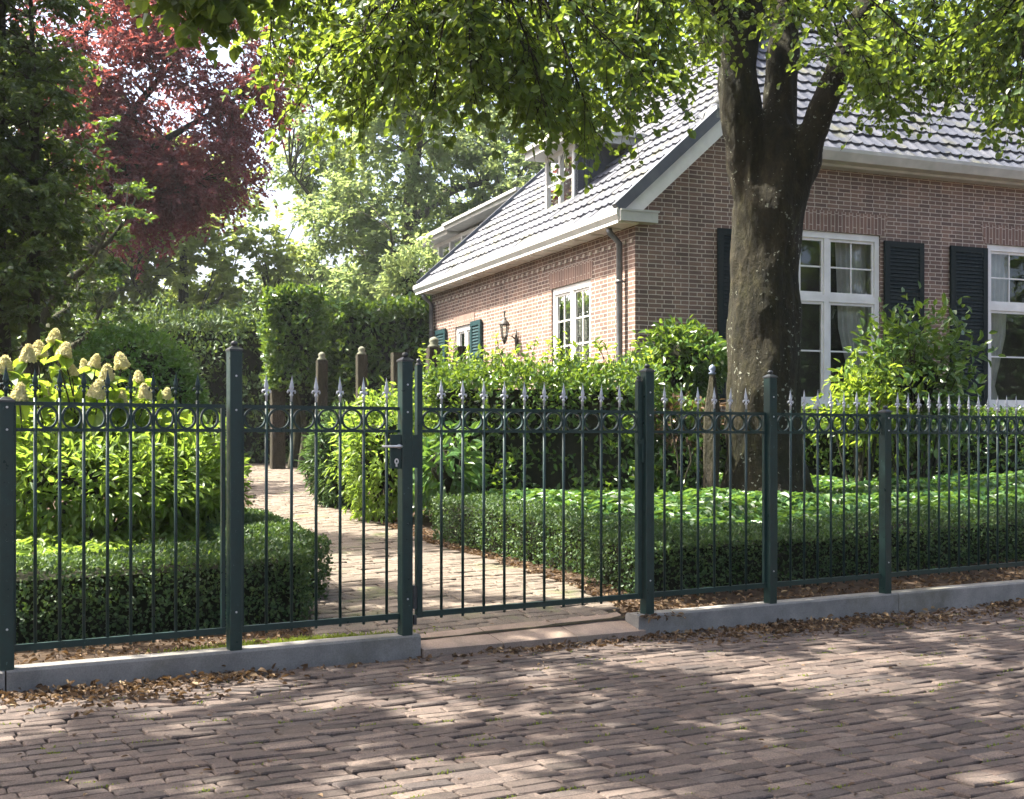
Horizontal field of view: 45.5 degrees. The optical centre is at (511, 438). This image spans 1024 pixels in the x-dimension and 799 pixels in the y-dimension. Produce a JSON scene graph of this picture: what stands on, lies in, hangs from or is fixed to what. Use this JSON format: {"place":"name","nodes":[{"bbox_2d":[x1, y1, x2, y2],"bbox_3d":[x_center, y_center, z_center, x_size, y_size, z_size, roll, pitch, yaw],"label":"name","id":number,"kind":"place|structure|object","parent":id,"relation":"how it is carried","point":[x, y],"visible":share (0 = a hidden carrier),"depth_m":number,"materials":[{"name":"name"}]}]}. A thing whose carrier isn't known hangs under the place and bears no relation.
{"place":"outdoors","nodes":[
{"label":"outdoors","id":0,"kind":"place"},
{"bbox_2d":[244,463,624,639],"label":"path","id":1,"kind":"structure","parent":0,"point":[279,479],"depth_m":8.99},
{"bbox_2d":[270,390,285,468],"bbox_3d":[-4.417,-0.151,23.000,0.264,1.523,0.264,0,0,-20],"label":"wooden post","id":2,"kind":"object","parent":1,"relation":"on","point":[277,447],"visible":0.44,"depth_m":22.88,"materials":[{"name":"brown wood"}]},
{"bbox_2d":[0,605,1023,798],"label":"road","id":3,"kind":"structure","parent":0,"point":[331,758],"depth_m":5.21,"materials":[{"name":"brown brick"}]},
{"bbox_2d":[0,490,1023,798],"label":"leaf litter","id":4,"kind":"object","parent":3,"relation":"on","point":[168,682],"visible":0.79,"depth_m":7.49,"materials":[{"name":"brown plant"}]},
{"bbox_2d":[0,612,1023,798],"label":"moss","id":5,"kind":"object","parent":3,"relation":"on","point":[301,637],"visible":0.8,"depth_m":5.96,"materials":[{"name":"green plant"}]},
{"bbox_2d":[6,0,1023,418],"label":"sky","id":6,"kind":"structure","parent":0,"point":[280,196],"materials":[{"name":"white"}]},
{"bbox_2d":[14,464,1023,664],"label":"ground","id":7,"kind":"structure","parent":0,"point":[72,651],"depth_m":8.81,"materials":[{"name":"soil"}]},
{"bbox_2d":[0,0,115,511],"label":"hornbeam tree","id":8,"kind":"object","parent":7,"relation":"on","point":[35,212],"visible":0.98,"depth_m":11.80,"materials":[{"name":"green plant"}]},
{"bbox_2d":[6,52,158,485],"bbox_3d":[-7.259,-2.501,18.604,3.466,7.003,3.503,0,0,0],"label":"garden tree","id":9,"kind":"object","parent":7,"relation":"on","point":[118,235],"visible":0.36,"depth_m":18.68,"materials":[{"name":"green plant"}]},
{"bbox_2d":[5,82,178,368],"bbox_3d":[-15.771,-5.710,40.005,10.278,12.781,10.811,0,0,-15],"label":"park tree","id":10,"kind":"object","parent":7,"relation":"on","point":[134,295],"visible":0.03,"depth_m":38.62,"materials":[{"name":"green plant"}]},
{"bbox_2d":[0,327,201,549],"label":"hydrangea","id":11,"kind":"object","parent":7,"relation":"on","point":[38,351],"visible":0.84,"depth_m":9.27,"materials":[{"name":"beige plant"}]},
{"bbox_2d":[16,516,217,569],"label":"ground cover","id":12,"kind":"object","parent":7,"relation":"on","point":[44,546],"visible":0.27,"depth_m":8.74,"materials":[{"name":"green plant"}]},
{"bbox_2d":[16,424,219,551],"bbox_3d":[-3.287,0.501,9.023,2.313,1.224,1.052,0,0,0],"label":"perennial clump","id":13,"kind":"object","parent":7,"relation":"on","point":[47,487],"visible":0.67,"depth_m":8.84,"materials":[{"name":"green plant"}]},
{"bbox_2d":[54,317,213,500],"bbox_3d":[-3.712,-0.090,11.983,1.493,2.187,1.532,0,0,0],"label":"rounded bush","id":14,"kind":"object","parent":7,"relation":"on","point":[165,367],"visible":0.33,"depth_m":11.73,"materials":[{"name":"green plant"}]},
{"bbox_2d":[6,0,314,437],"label":"copper beech","id":15,"kind":"object","parent":7,"relation":"on","point":[185,197],"visible":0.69,"depth_m":26.07,"materials":[{"name":"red plant"}]},
{"bbox_2d":[16,506,333,643],"bbox_3d":[-2.425,0.864,7.896,2.581,0.606,5.216,0,0,22],"label":"box hedge","id":16,"kind":"object","parent":7,"relation":"on","point":[254,574],"visible":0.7,"depth_m":7.12,"materials":[{"name":"green plant"}]},
{"bbox_2d":[110,412,253,545],"bbox_3d":[-2.552,0.429,9.469,1.163,1.321,1.155,0,0,0],"label":"perennial clump","id":17,"kind":"object","parent":7,"relation":"on","point":[209,455],"visible":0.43,"depth_m":9.27,"materials":[{"name":"green plant"}]},
{"bbox_2d":[56,135,321,330],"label":"park tree","id":18,"kind":"object","parent":7,"relation":"on","point":[217,288],"visible":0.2,"depth_m":40.28,"materials":[{"name":"green plant"}]},
{"bbox_2d":[46,286,349,463],"bbox_3d":[-6.495,-1.198,25.128,6.931,3.743,2.679,0,0,0],"label":"yew hedge","id":19,"kind":"object","parent":7,"relation":"on","point":[208,344],"visible":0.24,"depth_m":24.62,"materials":[{"name":"green plant"}]},
{"bbox_2d":[124,0,293,68],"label":"street tree","id":20,"kind":"object","parent":7,"relation":"on","point":[213,19],"visible":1,"depth_m":8.18,"materials":[{"name":"green plant"}]},
{"bbox_2d":[0,632,420,696],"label":"kerb","id":21,"kind":"structure","parent":7,"relation":"on","point":[385,647],"depth_m":6.27,"materials":[{"name":"concrete"}]},
{"bbox_2d":[0,366,15,670],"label":"fence post","id":22,"kind":"object","parent":21,"relation":"on","point":[6,532],"visible":1,"depth_m":5.75,"materials":[{"name":"green metal"}]},
{"bbox_2d":[14,369,225,652],"bbox_3d":[-1.935,0.343,6.066,1.041,1.367,0.025,0,0,-31],"label":"iron railing","id":23,"kind":"object","parent":22,"relation":"attached to","point":[84,641],"visible":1,"depth_m":6.05,"materials":[{"name":"green metal"}]},
{"bbox_2d":[225,341,243,650],"bbox_3d":[-1.445,0.295,6.351,0.074,1.608,0.074,0,0,-31],"label":"fence post","id":24,"kind":"object","parent":21,"relation":"on","point":[234,497],"visible":1,"depth_m":6.33,"materials":[{"name":"green metal"}]},
{"bbox_2d":[382,352,417,635],"bbox_3d":[-0.635,0.309,6.824,0.094,1.590,0.263,0,0,39],"label":"fence post","id":25,"kind":"object","parent":21,"relation":"on","point":[402,446],"visible":1,"depth_m":6.84,"materials":[{"name":"green metal"}]},
{"bbox_2d":[242,375,399,632],"bbox_3d":[-1.030,0.343,6.618,0.926,1.367,0.025,0,0,-31],"label":"iron railing","id":26,"kind":"object","parent":25,"relation":"attached to","point":[317,622],"visible":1,"depth_m":6.59,"materials":[{"name":"green metal"}]},
{"bbox_2d":[415,358,643,617],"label":"garden gate","id":27,"kind":"structure","parent":25,"relation":"attached to","point":[420,431],"depth_m":7.29,"materials":[{"name":"green metal"}]},
{"bbox_2d":[255,281,334,468],"bbox_3d":[-4.181,-1.130,23.335,1.543,3.687,1.752,0,0,0],"label":"topiary tree","id":28,"kind":"object","parent":7,"relation":"on","point":[294,327],"visible":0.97,"depth_m":22.80,"materials":[{"name":"green plant"}]},
{"bbox_2d":[222,238,367,312],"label":"park tree","id":29,"kind":"object","parent":7,"relation":"on","point":[336,271],"visible":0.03,"depth_m":51.68,"materials":[{"name":"green plant"}]},
{"bbox_2d":[316,352,327,448],"bbox_3d":[-3.352,-0.432,21.500,0.188,2.189,0.188,0,0,-20],"label":"wooden post","id":30,"kind":"object","parent":7,"relation":"on","point":[322,373],"visible":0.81,"depth_m":21.42,"materials":[{"name":"brown wood"}]},
{"bbox_2d":[295,398,372,508],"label":"fern shrub","id":31,"kind":"object","parent":7,"relation":"on","point":[326,498],"visible":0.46,"depth_m":14.94,"materials":[{"name":"green plant"}]},
{"bbox_2d":[356,346,367,421],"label":"wooden post","id":32,"kind":"object","parent":7,"relation":"on","point":[361,364],"visible":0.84,"depth_m":20.92,"materials":[{"name":"brown wood"}]},
{"bbox_2d":[325,291,429,423],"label":"tall hedge","id":33,"kind":"object","parent":7,"relation":"on","point":[385,334],"visible":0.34,"depth_m":24.73,"materials":[{"name":"green plant"}]},
{"bbox_2d":[321,375,438,522],"bbox_3d":[-1.404,0.114,13.539,1.418,1.733,1.297,0,0,0],"label":"lime shrub","id":34,"kind":"object","parent":7,"relation":"on","point":[374,462],"visible":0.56,"depth_m":13.35,"materials":[{"name":"green plant"}]},
{"bbox_2d":[391,352,403,414],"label":"wooden post","id":35,"kind":"object","parent":7,"relation":"on","point":[395,356],"visible":0.24,"depth_m":18.90,"materials":[{"name":"brown wood"}]},
{"bbox_2d":[369,231,441,317],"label":"climber shrub","id":36,"kind":"object","parent":7,"relation":"on","point":[403,282],"visible":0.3,"depth_m":27.06,"materials":[{"name":"green plant"}]},
{"bbox_2d":[249,0,562,301],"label":"park tree","id":37,"kind":"object","parent":7,"relation":"on","point":[339,204],"visible":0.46,"depth_m":42.03,"materials":[{"name":"green plant"}]},
{"bbox_2d":[426,337,441,423],"bbox_3d":[-1.127,-0.334,17.600,0.202,2.267,0.202,0,0,-20],"label":"wooden post","id":38,"kind":"object","parent":7,"relation":"on","point":[433,345],"visible":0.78,"depth_m":17.52,"materials":[{"name":"brown wood"}]},
{"bbox_2d":[413,420,491,522],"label":"tall perennial","id":39,"kind":"object","parent":7,"relation":"on","point":[452,470],"visible":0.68,"depth_m":12.71,"materials":[{"name":"green plant"}]},
{"bbox_2d":[455,346,465,380],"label":"wooden post","id":40,"kind":"object","parent":7,"relation":"on","point":[461,349],"visible":0.12,"depth_m":17.74,"materials":[{"name":"brown wood"}]},
{"bbox_2d":[388,110,602,269],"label":"park tree","id":41,"kind":"object","parent":7,"relation":"on","point":[475,201],"depth_m":45.97,"materials":[{"name":"green plant"}]},
{"bbox_2d":[413,330,726,516],"bbox_3d":[0.502,-0.127,14.288,4.111,2.276,1.796,0,0,11],"label":"laurel hedge","id":42,"kind":"object","parent":7,"relation":"on","point":[577,375],"visible":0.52,"depth_m":13.86,"materials":[{"name":"green plant"}]},
{"bbox_2d":[220,0,1023,492],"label":"linden tree","id":43,"kind":"object","parent":7,"relation":"on","point":[546,50],"visible":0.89,"depth_m":10.43,"materials":[{"name":"green plant"}]},
{"bbox_2d":[631,314,727,409],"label":"golden bush","id":44,"kind":"object","parent":7,"relation":"on","point":[687,361],"visible":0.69,"depth_m":15.30,"materials":[{"name":"green plant"}]},
{"bbox_2d":[654,391,725,489],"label":"garden shrub","id":45,"kind":"object","parent":7,"relation":"on","point":[669,407],"visible":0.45,"depth_m":13.52,"materials":[{"name":"green plant"}]},
{"bbox_2d":[378,7,1023,473],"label":"brick house","id":46,"kind":"structure","parent":7,"relation":"on","point":[620,253],"depth_m":18.97,"materials":[{"name":"brown brick"}]},
{"bbox_2d":[457,324,472,383],"bbox_3d":[-0.879,-1.599,23.494,0.190,1.158,1.115,0,0,-22],"label":"window","id":47,"kind":"structure","parent":46,"relation":"in","point":[463,332],"depth_m":23.64,"materials":[{"name":"white paint"}]},
{"bbox_2d":[499,310,518,347],"bbox_3d":[-0.045,-1.831,20.942,0.355,0.744,0.176,0,0,-22],"label":"wall lantern","id":48,"kind":"object","parent":46,"relation":"attached to","point":[504,322],"depth_m":20.90,"materials":[{"name":"metal"}]},
{"bbox_2d":[553,279,589,387],"bbox_3d":[0.972,-1.479,19.013,0.090,1.846,1.437,0,0,-22],"label":"window","id":49,"kind":"structure","parent":46,"relation":"in","point":[571,303],"depth_m":18.98,"materials":[{"name":"white paint"}]},
{"bbox_2d":[798,230,878,408],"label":"window","id":50,"kind":"structure","parent":46,"relation":"in","point":[838,274],"depth_m":18.64,"materials":[{"name":"white paint"}]},
{"bbox_2d":[985,244,1023,410],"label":"window","id":51,"kind":"structure","parent":46,"relation":"in","point":[1005,263],"depth_m":19.81,"materials":[{"name":"white paint"}]},
{"bbox_2d":[703,364,720,488],"bbox_3d":[2.164,0.085,13.200,0.180,1.777,0.200,0,0,0],"label":"wooden stake","id":52,"kind":"object","parent":7,"relation":"on","point":[708,459],"visible":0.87,"depth_m":13.14,"materials":[{"name":"brown wood"}]},
{"bbox_2d":[429,492,1023,595],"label":"box hedge","id":53,"kind":"object","parent":7,"relation":"on","point":[493,527],"visible":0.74,"depth_m":9.67,"materials":[{"name":"green plant"}]},
{"bbox_2d":[467,470,1023,534],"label":"ground cover","id":54,"kind":"object","parent":7,"relation":"on","point":[610,502],"visible":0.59,"depth_m":11.92,"materials":[{"name":"green plant"}]},
{"bbox_2d":[625,579,1023,634],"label":"kerb","id":55,"kind":"structure","parent":7,"relation":"on","point":[917,600],"depth_m":8.56,"materials":[{"name":"concrete"}]},
{"bbox_2d":[639,364,654,614],"bbox_3d":[0.859,0.319,7.755,0.074,1.590,0.074,0,0,-31],"label":"fence post","id":56,"kind":"object","parent":55,"relation":"on","point":[647,599],"visible":1,"depth_m":7.73,"materials":[{"name":"green metal"}]},
{"bbox_2d":[762,370,777,603],"bbox_3d":[1.757,0.327,8.302,0.074,1.586,0.074,0,0,-31],"label":"fence post","id":57,"kind":"object","parent":55,"relation":"on","point":[770,410],"visible":1,"depth_m":8.27,"materials":[{"name":"green metal"}]},
{"bbox_2d":[654,386,766,597],"bbox_3d":[1.307,0.343,8.041,0.976,1.367,0.025,0,0,-31],"label":"iron railing","id":58,"kind":"object","parent":57,"relation":"attached to","point":[681,592],"visible":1,"depth_m":8.05,"materials":[{"name":"green metal"}]},
{"bbox_2d":[878,405,892,593],"bbox_3d":[2.718,0.442,8.887,0.074,1.369,0.074,0,0,-31],"label":"fence post","id":59,"kind":"object","parent":55,"relation":"on","point":[885,502],"visible":1,"depth_m":8.86,"materials":[{"name":"green metal"}]},
{"bbox_2d":[777,389,880,587],"bbox_3d":[2.234,0.343,8.606,1.038,1.367,0.030,0,0,-32],"label":"iron railing","id":60,"kind":"object","parent":59,"relation":"attached to","point":[817,580],"visible":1,"depth_m":8.59,"materials":[{"name":"green metal"}]},
{"bbox_2d":[891,393,1023,577],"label":"iron railing","id":61,"kind":"object","parent":59,"relation":"attached to","point":[978,431],"visible":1,"depth_m":9.32,"materials":[{"name":"green metal"}]},
{"bbox_2d":[673,403,1023,480],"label":"garden hedge","id":62,"kind":"object","parent":7,"relation":"on","point":[824,454],"visible":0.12,"depth_m":16.01,"materials":[{"name":"green plant"}]},
{"bbox_2d":[805,346,913,482],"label":"leafy shrub","id":63,"kind":"object","parent":7,"relation":"on","point":[850,387],"visible":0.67,"depth_m":14.12,"materials":[{"name":"green plant"}]},
{"bbox_2d":[827,281,1005,478],"bbox_3d":[4.817,-0.507,14.559,1.794,2.837,1.754,0,0,36],"label":"leafy shrub","id":64,"kind":"object","parent":7,"relation":"on","point":[919,369],"visible":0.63,"depth_m":14.38,"materials":[{"name":"green plant"}]},
{"bbox_2d":[420,612,645,657],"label":"pavement","id":65,"kind":"structure","parent":0,"point":[580,632],"depth_m":7.34,"materials":[{"name":"beige concrete"}]},
{"bbox_2d":[670,414,691,484],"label":"shrub","id":66,"kind":"object","parent":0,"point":[676,425],"visible":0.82,"depth_m":13.09,"materials":[{"name":"green plant"}]}
]}

